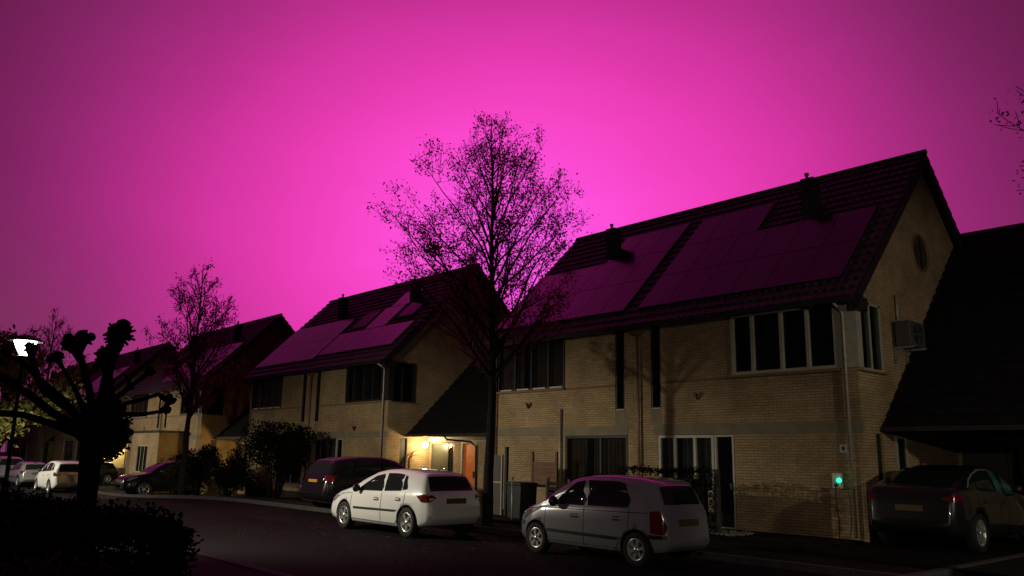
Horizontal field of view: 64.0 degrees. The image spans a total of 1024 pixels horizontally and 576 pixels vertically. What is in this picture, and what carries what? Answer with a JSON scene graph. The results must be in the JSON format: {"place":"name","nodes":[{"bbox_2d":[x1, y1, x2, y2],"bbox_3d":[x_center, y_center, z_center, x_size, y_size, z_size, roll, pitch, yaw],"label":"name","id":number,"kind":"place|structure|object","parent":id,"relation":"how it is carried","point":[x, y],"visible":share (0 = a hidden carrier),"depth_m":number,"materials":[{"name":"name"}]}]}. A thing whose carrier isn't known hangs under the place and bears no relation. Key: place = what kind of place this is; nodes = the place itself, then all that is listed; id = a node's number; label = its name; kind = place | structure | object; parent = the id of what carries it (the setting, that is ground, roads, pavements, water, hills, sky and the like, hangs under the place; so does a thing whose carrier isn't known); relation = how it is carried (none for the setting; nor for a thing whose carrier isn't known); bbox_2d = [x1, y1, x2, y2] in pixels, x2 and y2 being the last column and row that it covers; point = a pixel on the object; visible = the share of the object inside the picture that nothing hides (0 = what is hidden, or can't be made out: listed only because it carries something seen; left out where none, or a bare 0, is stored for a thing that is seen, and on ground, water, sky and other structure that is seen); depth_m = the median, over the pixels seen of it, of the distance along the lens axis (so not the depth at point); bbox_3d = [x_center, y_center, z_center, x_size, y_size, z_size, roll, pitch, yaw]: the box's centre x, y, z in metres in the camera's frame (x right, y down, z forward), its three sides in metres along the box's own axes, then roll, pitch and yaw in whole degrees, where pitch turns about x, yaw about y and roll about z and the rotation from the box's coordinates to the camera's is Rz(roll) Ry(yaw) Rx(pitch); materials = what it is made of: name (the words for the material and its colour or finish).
{"place":"outdoors","nodes":[
{"label":"outdoors","id":0,"kind":"place"},
{"bbox_2d":[96,541,274,575],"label":"pavement","id":1,"kind":"structure","parent":0,"point":[208,567],"depth_m":11.53,"materials":[{"name":"grey concrete"}]},
{"bbox_2d":[8,490,619,575],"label":"road","id":2,"kind":"structure","parent":0,"point":[218,533],"depth_m":14.49,"materials":[{"name":"grey asphalt"}]},
{"bbox_2d":[0,479,834,575],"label":"parking bays","id":3,"kind":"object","parent":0,"point":[609,563],"visible":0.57,"depth_m":16.51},
{"bbox_2d":[0,456,23,478],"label":"parked car","id":4,"kind":"object","parent":3,"relation":"on","point":[15,460],"visible":0.26,"depth_m":52.48,"materials":[{"name":"silver metal"}]},
{"bbox_2d":[9,461,46,486],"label":"parked car","id":5,"kind":"object","parent":3,"relation":"on","point":[26,472],"visible":0.55,"depth_m":47.40,"materials":[{"name":"silver metal"}]},
{"bbox_2d":[34,461,78,492],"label":"parked car","id":6,"kind":"object","parent":3,"relation":"on","point":[51,476],"visible":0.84,"depth_m":41.92,"materials":[{"name":"white paint"}]},
{"bbox_2d":[331,467,479,537],"bbox_3d":[-2.587,4.909,19.179,1.947,1.504,4.257,11,-15,-40],"label":"parked car","id":7,"kind":"object","parent":3,"relation":"on","point":[409,502],"visible":1,"depth_m":17.95,"materials":[{"name":"white paint"}]},
{"bbox_2d":[200,511,958,575],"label":"fallen leaves","id":8,"kind":"object","parent":3,"relation":"on","point":[426,569],"visible":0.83,"depth_m":15.65,"materials":[{"name":"brown plant"}]},
{"bbox_2d":[521,472,709,566],"bbox_3d":[1.746,4.093,14.812,1.703,1.487,3.577,11,-15,-40],"label":"parked car","id":9,"kind":"object","parent":3,"relation":"on","point":[639,520],"visible":1,"depth_m":13.87,"materials":[{"name":"silver metal"}]},
{"bbox_2d":[0,452,1008,575],"bbox_3d":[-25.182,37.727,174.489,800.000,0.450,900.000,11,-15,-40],"label":"ground","id":10,"kind":"structure","parent":0,"point":[107,486],"depth_m":33.40,"materials":[{"name":"soil"}]},
{"bbox_2d":[1,334,43,489],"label":"street lamp","id":11,"kind":"object","parent":10,"relation":"on","point":[25,338],"visible":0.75,"depth_m":18.30,"materials":[{"name":"grey metal"}]},
{"bbox_2d":[0,324,93,448],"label":"broadleaf tree","id":12,"kind":"object","parent":10,"relation":"on","point":[10,367],"visible":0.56,"depth_m":24.11,"materials":[{"name":"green plant"}]},
{"bbox_2d":[4,360,100,463],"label":"semi detached house","id":13,"kind":"structure","parent":10,"relation":"on","point":[26,444],"depth_m":73.03,"materials":[{"name":"brick"}]},
{"bbox_2d":[13,442,19,456],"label":"window","id":14,"kind":"structure","parent":13,"relation":"in","point":[17,449],"depth_m":76.83,"materials":[{"name":"black glass"}]},
{"bbox_2d":[21,441,27,457],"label":"window","id":15,"kind":"structure","parent":13,"relation":"in","point":[24,445],"depth_m":74.61,"materials":[{"name":"black glass"}]},
{"bbox_2d":[42,441,48,462],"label":"side door","id":16,"kind":"structure","parent":13,"relation":"in","point":[46,446],"depth_m":71.54,"materials":[{"name":"black wood"}]},
{"bbox_2d":[19,307,95,461],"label":"street tree","id":17,"kind":"object","parent":10,"relation":"on","point":[41,428],"visible":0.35,"depth_m":54.89,"materials":[{"name":"brown plant"}]},
{"bbox_2d":[0,319,176,552],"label":"pollarded tree","id":18,"kind":"object","parent":10,"relation":"on","point":[99,429],"visible":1,"depth_m":10.47,"materials":[{"name":"black plant"}]},
{"bbox_2d":[0,481,203,575],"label":"hedge","id":19,"kind":"object","parent":10,"relation":"on","point":[44,536],"visible":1,"depth_m":7.46,"materials":[{"name":"black"}]},
{"bbox_2d":[99,462,118,483],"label":"parked car","id":20,"kind":"object","parent":10,"relation":"on","point":[109,472],"visible":0.32,"depth_m":54.04,"materials":[{"name":"black paint"}]},
{"bbox_2d":[52,343,176,481],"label":"semi detached house","id":21,"kind":"structure","parent":10,"relation":"on","point":[133,365],"depth_m":62.15,"materials":[{"name":"brick"}]},
{"bbox_2d":[64,441,73,460],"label":"window","id":22,"kind":"structure","parent":21,"relation":"in","point":[70,443],"depth_m":63.42,"materials":[{"name":"black glass"}]},
{"bbox_2d":[74,441,79,460],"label":"window","id":23,"kind":"structure","parent":21,"relation":"in","point":[78,446],"depth_m":61.47,"materials":[{"name":"black glass"}]},
{"bbox_2d":[114,461,216,494],"bbox_3d":[-16.599,9.132,39.515,4.450,1.754,2.087,11,-15,-40],"label":"parked car","id":24,"kind":"object","parent":10,"relation":"on","point":[157,477],"visible":0.5,"depth_m":38.42,"materials":[{"name":"black paint"}]},
{"bbox_2d":[159,453,181,494],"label":"shrub","id":25,"kind":"object","parent":10,"relation":"on","point":[174,493],"visible":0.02,"depth_m":41.48,"materials":[{"name":"green plant"}]},
{"bbox_2d":[142,257,250,494],"bbox_3d":[-13.706,3.835,34.995,3.746,10.634,4.687,-1,-12,12],"label":"street tree","id":26,"kind":"object","parent":10,"relation":"on","point":[205,400],"visible":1,"depth_m":35.18,"materials":[{"name":"brown plant"}]},
{"bbox_2d":[170,443,224,494],"bbox_3d":[-14.447,8.518,38.044,2.345,2.590,2.938,11,-15,-40],"label":"shrub","id":27,"kind":"object","parent":10,"relation":"on","point":[193,470],"visible":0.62,"depth_m":37.64,"materials":[{"name":"green plant"}]},
{"bbox_2d":[123,313,294,492],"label":"semi detached house","id":28,"kind":"structure","parent":10,"relation":"on","point":[155,438],"depth_m":46.85,"materials":[{"name":"brick"}]},
{"bbox_2d":[130,394,148,418],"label":"window","id":29,"kind":"structure","parent":28,"relation":"in","point":[142,406],"depth_m":52.39,"materials":[{"name":"black glass"}]},
{"bbox_2d":[133,445,147,472],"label":"extension window","id":30,"kind":"structure","parent":28,"relation":"in","point":[144,448],"depth_m":46.60,"materials":[{"name":"black glass"}]},
{"bbox_2d":[157,393,160,427],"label":"slit window","id":31,"kind":"structure","parent":28,"relation":"in","point":[160,393],"depth_m":49.72,"materials":[{"name":"black glass"}]},
{"bbox_2d":[179,388,207,415],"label":"window","id":32,"kind":"structure","parent":28,"relation":"in","point":[181,414],"depth_m":46.59,"materials":[{"name":"black glass"}]},
{"bbox_2d":[210,440,215,464],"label":"side door","id":33,"kind":"structure","parent":28,"relation":"in","point":[212,441],"depth_m":44.87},
{"bbox_2d":[202,386,224,415],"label":"side window","id":34,"kind":"structure","parent":28,"relation":"in","point":[213,414],"depth_m":45.18,"materials":[{"name":"black glass"}]},
{"bbox_2d":[151,541,294,575],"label":"kerb","id":35,"kind":"structure","parent":10,"relation":"on","point":[246,565],"depth_m":11.92,"materials":[{"name":"concrete"}]},
{"bbox_2d":[200,447,257,495],"bbox_3d":[-11.888,7.828,34.695,2.277,2.176,2.858,11,-15,-40],"label":"shrub","id":36,"kind":"object","parent":10,"relation":"on","point":[233,472],"visible":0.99,"depth_m":34.25,"materials":[{"name":"green plant"}]},
{"bbox_2d":[220,485,246,495],"bbox_3d":[-12.990,9.184,38.279,1.740,1.111,0.603,-5,-13,28],"label":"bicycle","id":37,"kind":"object","parent":10,"relation":"on","point":[236,491],"visible":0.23,"depth_m":38.02,"materials":[{"name":"black metal"}]},
{"bbox_2d":[214,402,255,493],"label":"garage link","id":38,"kind":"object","parent":10,"relation":"on","point":[233,430],"visible":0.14,"depth_m":44.60,"materials":[{"name":"black tile"}]},
{"bbox_2d":[235,444,243,490],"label":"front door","id":39,"kind":"structure","parent":38,"relation":"in","point":[241,446],"depth_m":45.01,"materials":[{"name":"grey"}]},
{"bbox_2d":[234,473,264,496],"bbox_3d":[-12.159,9.112,37.956,1.740,1.111,0.603,-3,-12,19],"label":"bicycle","id":40,"kind":"object","parent":10,"relation":"on","point":[257,482],"visible":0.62,"depth_m":37.82,"materials":[{"name":"black metal"}]},
{"bbox_2d":[236,419,316,498],"bbox_3d":[-9.338,6.842,32.565,2.709,3.229,3.471,11,-15,-40],"label":"shrub","id":41,"kind":"object","parent":10,"relation":"on","point":[290,442],"visible":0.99,"depth_m":32.14,"materials":[{"name":"green plant"}]},
{"bbox_2d":[299,456,406,506],"bbox_3d":[-4.404,6.187,26.118,4.450,1.754,2.087,11,-15,-40],"label":"parked car","id":42,"kind":"object","parent":10,"relation":"on","point":[325,482],"visible":0.45,"depth_m":24.79,"materials":[{"name":"black paint"}]},
{"bbox_2d":[241,263,507,496],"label":"semi detached house","id":43,"kind":"structure","parent":10,"relation":"on","point":[380,369],"depth_m":34.12,"materials":[{"name":"brick"}]},
{"bbox_2d":[251,376,282,410],"bbox_3d":[-11.495,5.058,39.084,0.550,1.550,3.080,11,-15,-40],"label":"window","id":44,"kind":"structure","parent":43,"relation":"in","point":[269,390],"depth_m":39.02,"materials":[{"name":"black glass"}]},
{"bbox_2d":[274,454,302,486],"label":"window","id":45,"kind":"structure","parent":43,"relation":"in","point":[297,478],"depth_m":36.00,"materials":[{"name":"black glass"}]},
{"bbox_2d":[301,373,306,421],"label":"slit window","id":46,"kind":"structure","parent":43,"relation":"in","point":[304,384],"depth_m":36.35,"materials":[{"name":"black glass"}]},
{"bbox_2d":[315,371,320,421],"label":"slit window","id":47,"kind":"structure","parent":43,"relation":"in","point":[318,379],"depth_m":35.42,"materials":[{"name":"black glass"}]},
{"bbox_2d":[314,438,341,461],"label":"window","id":48,"kind":"structure","parent":43,"relation":"in","point":[327,447],"depth_m":34.34,"materials":[{"name":"black glass"}]},
{"bbox_2d":[335,438,342,456],"bbox_3d":[-6.898,7.260,33.352,0.530,2.220,0.550,11,-15,-40],"label":"glazed door","id":49,"kind":"structure","parent":43,"relation":"in","point":[336,450],"depth_m":33.51,"materials":[{"name":"beige paint"}]},
{"bbox_2d":[343,363,382,404],"bbox_3d":[-5.748,3.852,32.747,0.550,1.550,2.780,11,-15,-40],"label":"window","id":50,"kind":"structure","parent":43,"relation":"in","point":[368,388],"depth_m":33.07,"materials":[{"name":"black glass"}]},
{"bbox_2d":[351,310,382,330],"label":"roof window","id":51,"kind":"structure","parent":43,"relation":"in","point":[368,318],"depth_m":36.62,"materials":[{"name":"black glass"}]},
{"bbox_2d":[388,362,415,403],"bbox_3d":[-4.226,3.672,31.693,1.200,1.570,0.160,11,-15,-40],"label":"side window","id":52,"kind":"structure","parent":43,"relation":"in","point":[402,364],"depth_m":31.76,"materials":[{"name":"white glass"}]},
{"bbox_2d":[399,438,406,465],"bbox_3d":[-4.218,6.715,31.271,0.330,1.920,0.040,11,-15,-40],"label":"side door","id":53,"kind":"structure","parent":43,"relation":"in","point":[402,457],"depth_m":31.37,"materials":[{"name":"white wood"}]},
{"bbox_2d":[396,297,430,319],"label":"roof window","id":54,"kind":"structure","parent":43,"relation":"in","point":[412,308],"depth_m":34.27,"materials":[{"name":"black glass"}]},
{"bbox_2d":[422,441,427,448],"bbox_3d":[-3.366,6.116,31.947,0.300,0.300,0.140,11,-15,-40],"label":"porch lamp","id":55,"kind":"object","parent":43,"relation":"attached to","point":[424,444],"visible":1,"depth_m":31.90,"materials":[{"name":"white glass"}]},
{"bbox_2d":[407,449,416,468],"bbox_3d":[-3.823,7.101,31.251,0.407,1.874,0.132,10,-15,-37],"label":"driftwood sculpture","id":56,"kind":"object","parent":10,"relation":"on","point":[410,456],"visible":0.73,"depth_m":31.27,"materials":[{"name":"brown wood"}]},
{"bbox_2d":[3,479,903,575],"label":"kerb","id":57,"kind":"structure","parent":10,"relation":"on","point":[805,567],"depth_m":14.40,"materials":[{"name":"concrete"}]},
{"bbox_2d":[405,350,502,506],"bbox_3d":[1.039,4.714,32.051,8.235,8.850,6.190,11,-15,-40],"label":"garage link","id":58,"kind":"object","parent":10,"relation":"on","point":[451,424],"visible":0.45,"depth_m":30.79,"materials":[{"name":"black tile"}]},
{"bbox_2d":[431,444,447,470],"bbox_3d":[-2.827,7.254,31.476,0.108,2.500,1.000,11,-15,-40],"label":"front door","id":59,"kind":"structure","parent":58,"relation":"in","point":[439,451],"depth_m":31.62,"materials":[{"name":"grey"}]},
{"bbox_2d":[463,444,474,486],"bbox_3d":[-1.576,6.994,30.110,0.090,2.500,0.740,11,-15,-40],"label":"plank door","id":60,"kind":"structure","parent":58,"relation":"in","point":[469,449],"depth_m":30.23,"materials":[{"name":"orange wood"}]},
{"bbox_2d":[366,111,599,525],"bbox_3d":[-0.507,0.695,20.834,6.150,11.133,5.612,11,-15,-40],"label":"street tree","id":61,"kind":"object","parent":10,"relation":"on","point":[489,368],"visible":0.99,"depth_m":20.56,"materials":[{"name":"brown plant"}]},
{"bbox_2d":[504,447,508,515],"bbox_3d":[-0.160,5.423,22.682,0.100,2.010,0.100,11,-15,-40],"label":"fence post","id":62,"kind":"object","parent":10,"relation":"on","point":[506,469],"visible":0.75,"depth_m":22.70,"materials":[{"name":"brown wood"}]},
{"bbox_2d":[506,481,537,517],"bbox_3d":[0.274,5.758,21.990,0.710,1.089,0.606,11,-15,-40],"label":"wheelie bin","id":63,"kind":"object","parent":10,"relation":"on","point":[524,495],"visible":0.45,"depth_m":21.78,"materials":[{"name":"black plastic"}]},
{"bbox_2d":[546,478,570,498],"bbox_3d":[1.494,5.481,20.817,0.092,1.200,1.790,11,-15,-40],"label":"slatted fence","id":64,"kind":"object","parent":10,"relation":"on","point":[548,487],"visible":0.18,"depth_m":21.32,"materials":[{"name":"wood"}]},
{"bbox_2d":[481,149,963,544],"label":"semi detached house","id":65,"kind":"structure","parent":10,"relation":"on","point":[762,322],"depth_m":20.75,"materials":[{"name":"yellow brick"}]},
{"bbox_2d":[496,339,564,394],"bbox_3d":[0.705,2.497,25.633,0.550,1.550,3.080,11,-15,-40],"label":"window","id":66,"kind":"structure","parent":65,"relation":"in","point":[544,366],"depth_m":25.46,"materials":[{"name":"black glass"}]},
{"bbox_2d":[566,436,628,482],"bbox_3d":[2.489,5.208,23.005,0.550,2.060,2.410,11,-15,-40],"label":"window","id":67,"kind":"structure","parent":65,"relation":"in","point":[602,455],"depth_m":23.17,"materials":[{"name":"black glass"}]},
{"bbox_2d":[615,331,624,408],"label":"slit window","id":68,"kind":"structure","parent":65,"relation":"in","point":[616,333],"depth_m":22.87,"materials":[{"name":"black glass"}]},
{"bbox_2d":[650,326,660,407],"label":"slit window","id":69,"kind":"structure","parent":65,"relation":"in","point":[651,328],"depth_m":21.92,"materials":[{"name":"black glass"}]},
{"bbox_2d":[658,435,726,496],"bbox_3d":[4.536,4.496,20.812,0.550,1.480,1.770,11,-15,-40],"label":"window","id":70,"kind":"structure","parent":65,"relation":"in","point":[678,450],"depth_m":20.69,"materials":[{"name":"beige paint"}]},
{"bbox_2d":[693,392,701,399],"bbox_3d":[4.661,2.714,20.651,0.063,0.212,0.250,11,-15,-40],"label":"wall ornament","id":71,"kind":"object","parent":65,"relation":"attached to","point":[696,396],"depth_m":20.64,"materials":[{"name":"brown metal"}]},
{"bbox_2d":[714,435,736,528],"bbox_3d":[5.302,4.699,19.900,0.530,2.220,0.550,11,-15,-40],"label":"glazed door","id":72,"kind":"structure","parent":65,"relation":"in","point":[729,439],"depth_m":20.11,"materials":[{"name":"beige paint"}]},
{"bbox_2d":[730,303,840,378],"bbox_3d":[6.453,1.291,19.296,0.550,1.550,2.780,11,-15,-40],"label":"window","id":73,"kind":"structure","parent":65,"relation":"in","point":[804,341],"depth_m":19.41,"materials":[{"name":"beige paint"}]},
{"bbox_2d":[832,473,842,538],"bbox_3d":[6.972,4.644,17.475,0.200,1.367,0.225,11,-15,-40],"label":"charging box","id":74,"kind":"object","parent":65,"relation":"attached to","point":[837,480],"visible":1,"depth_m":17.53,"materials":[{"name":"grey plastic"}]},
{"bbox_2d":[857,303,887,374],"bbox_3d":[7.974,1.111,18.242,1.200,1.570,0.160,11,-15,-40],"label":"side window","id":75,"kind":"structure","parent":65,"relation":"in","point":[880,371],"depth_m":18.33,"materials":[{"name":"beige paint"}]},
{"bbox_2d":[876,434,882,481],"bbox_3d":[7.982,4.154,17.820,0.330,1.920,0.040,11,-15,-40],"label":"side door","id":76,"kind":"structure","parent":65,"relation":"in","point":[878,441],"depth_m":17.94,"materials":[{"name":"black wood"}]},
{"bbox_2d":[894,435,908,470],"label":"side window","id":77,"kind":"structure","parent":65,"relation":"in","point":[901,448],"depth_m":18.50,"materials":[{"name":"black glass"}]},
{"bbox_2d":[894,320,926,363],"bbox_3d":[9.278,1.296,19.089,0.840,0.980,0.460,11,-15,-40],"label":"air conditioner","id":78,"kind":"object","parent":65,"relation":"attached to","point":[910,335],"visible":1,"depth_m":18.90,"materials":[{"name":"grey metal"}]},
{"bbox_2d":[911,234,928,272],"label":"round window","id":79,"kind":"structure","parent":65,"relation":"in","point":[916,235],"depth_m":20.74,"materials":[{"name":"brown glass"}]},
{"bbox_2d":[881,223,1023,536],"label":"garage link","id":80,"kind":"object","parent":10,"relation":"on","point":[963,375],"visible":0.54,"depth_m":19.04,"materials":[{"name":"black tile"}]},
{"bbox_2d":[962,447,1015,536],"bbox_3d":[11.612,5.139,19.971,0.108,2.500,1.000,11,-15,-40],"label":"garage door","id":81,"kind":"structure","parent":80,"relation":"in","point":[995,459],"depth_m":20.07,"materials":[{"name":"grey"}]},
{"bbox_2d":[898,553,1023,575],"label":"kerb","id":82,"kind":"structure","parent":10,"relation":"on","point":[948,571],"depth_m":12.95,"materials":[{"name":"concrete"}]},
{"bbox_2d":[989,86,1023,193],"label":"street tree","id":83,"kind":"object","parent":10,"relation":"on","point":[1018,121],"visible":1,"depth_m":11.87,"materials":[{"name":"brown plant"}]},
{"bbox_3d":[2.191,5.972,20.313,3.200,0.260,11.850,11,-15,-40],"label":"garden bed","id":84,"kind":"object","parent":10,"relation":"on","visible":0},
{"bbox_2d":[493,454,503,514],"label":"garden gate","id":85,"kind":"structure","parent":84,"relation":"on","point":[498,469],"depth_m":22.90,"materials":[{"name":"grey wood"}]},
{"bbox_2d":[511,476,513,518],"bbox_3d":[0.000,5.570,21.231,0.070,1.340,0.070,11,-15,-40],"label":"garden stake","id":86,"kind":"object","parent":84,"relation":"on","point":[512,477],"visible":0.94,"depth_m":21.24,"materials":[{"name":"metal"}]},
{"bbox_2d":[531,451,557,491],"bbox_3d":[0.877,5.412,22.262,0.060,1.900,1.000,11,-15,-40],"label":"wooden trellis","id":87,"kind":"object","parent":84,"relation":"on","point":[541,472],"visible":0.71,"depth_m":22.33,"materials":[{"name":"brown wood"}]},
{"bbox_2d":[616,465,720,531],"bbox_3d":[3.527,4.805,18.658,1.131,1.591,2.393,11,-15,-40],"label":"hedge","id":88,"kind":"object","parent":84,"relation":"on","point":[700,486],"visible":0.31,"depth_m":18.17,"materials":[{"name":"black"}]},
{"bbox_2d":[713,469,721,534],"bbox_3d":[4.476,4.687,17.824,0.100,1.450,0.100,11,-15,-40],"label":"gate post","id":89,"kind":"object","parent":84,"relation":"on","point":[717,505],"visible":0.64,"depth_m":17.80,"materials":[{"name":"wood"}]},
{"bbox_2d":[709,528,753,535],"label":"pebbles","id":90,"kind":"object","parent":84,"relation":"on","point":[725,532],"visible":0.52,"depth_m":17.73,"materials":[{"name":"grey gravel"}]},
{"bbox_2d":[0,0,1023,451],"label":"sky","id":91,"kind":"structure","parent":0,"point":[142,142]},
{"bbox_2d":[98,488,934,575],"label":"pavement","id":92,"kind":"structure","parent":0,"point":[887,568],"depth_m":14.46,"materials":[{"name":"grey concrete"}]},
{"bbox_2d":[791,536,1023,568],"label":"driveway","id":93,"kind":"structure","parent":0,"point":[933,553],"depth_m":15.40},
{"bbox_2d":[868,465,1023,552],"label":"parked car","id":94,"kind":"object","parent":93,"relation":"on","point":[976,508],"visible":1,"depth_m":15.86,"materials":[{"name":"grey paint"}]},
{"bbox_2d":[955,557,1023,575],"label":"side path","id":95,"kind":"structure","parent":0,"point":[1013,567],"depth_m":13.08,"materials":[{"name":"grey concrete"}]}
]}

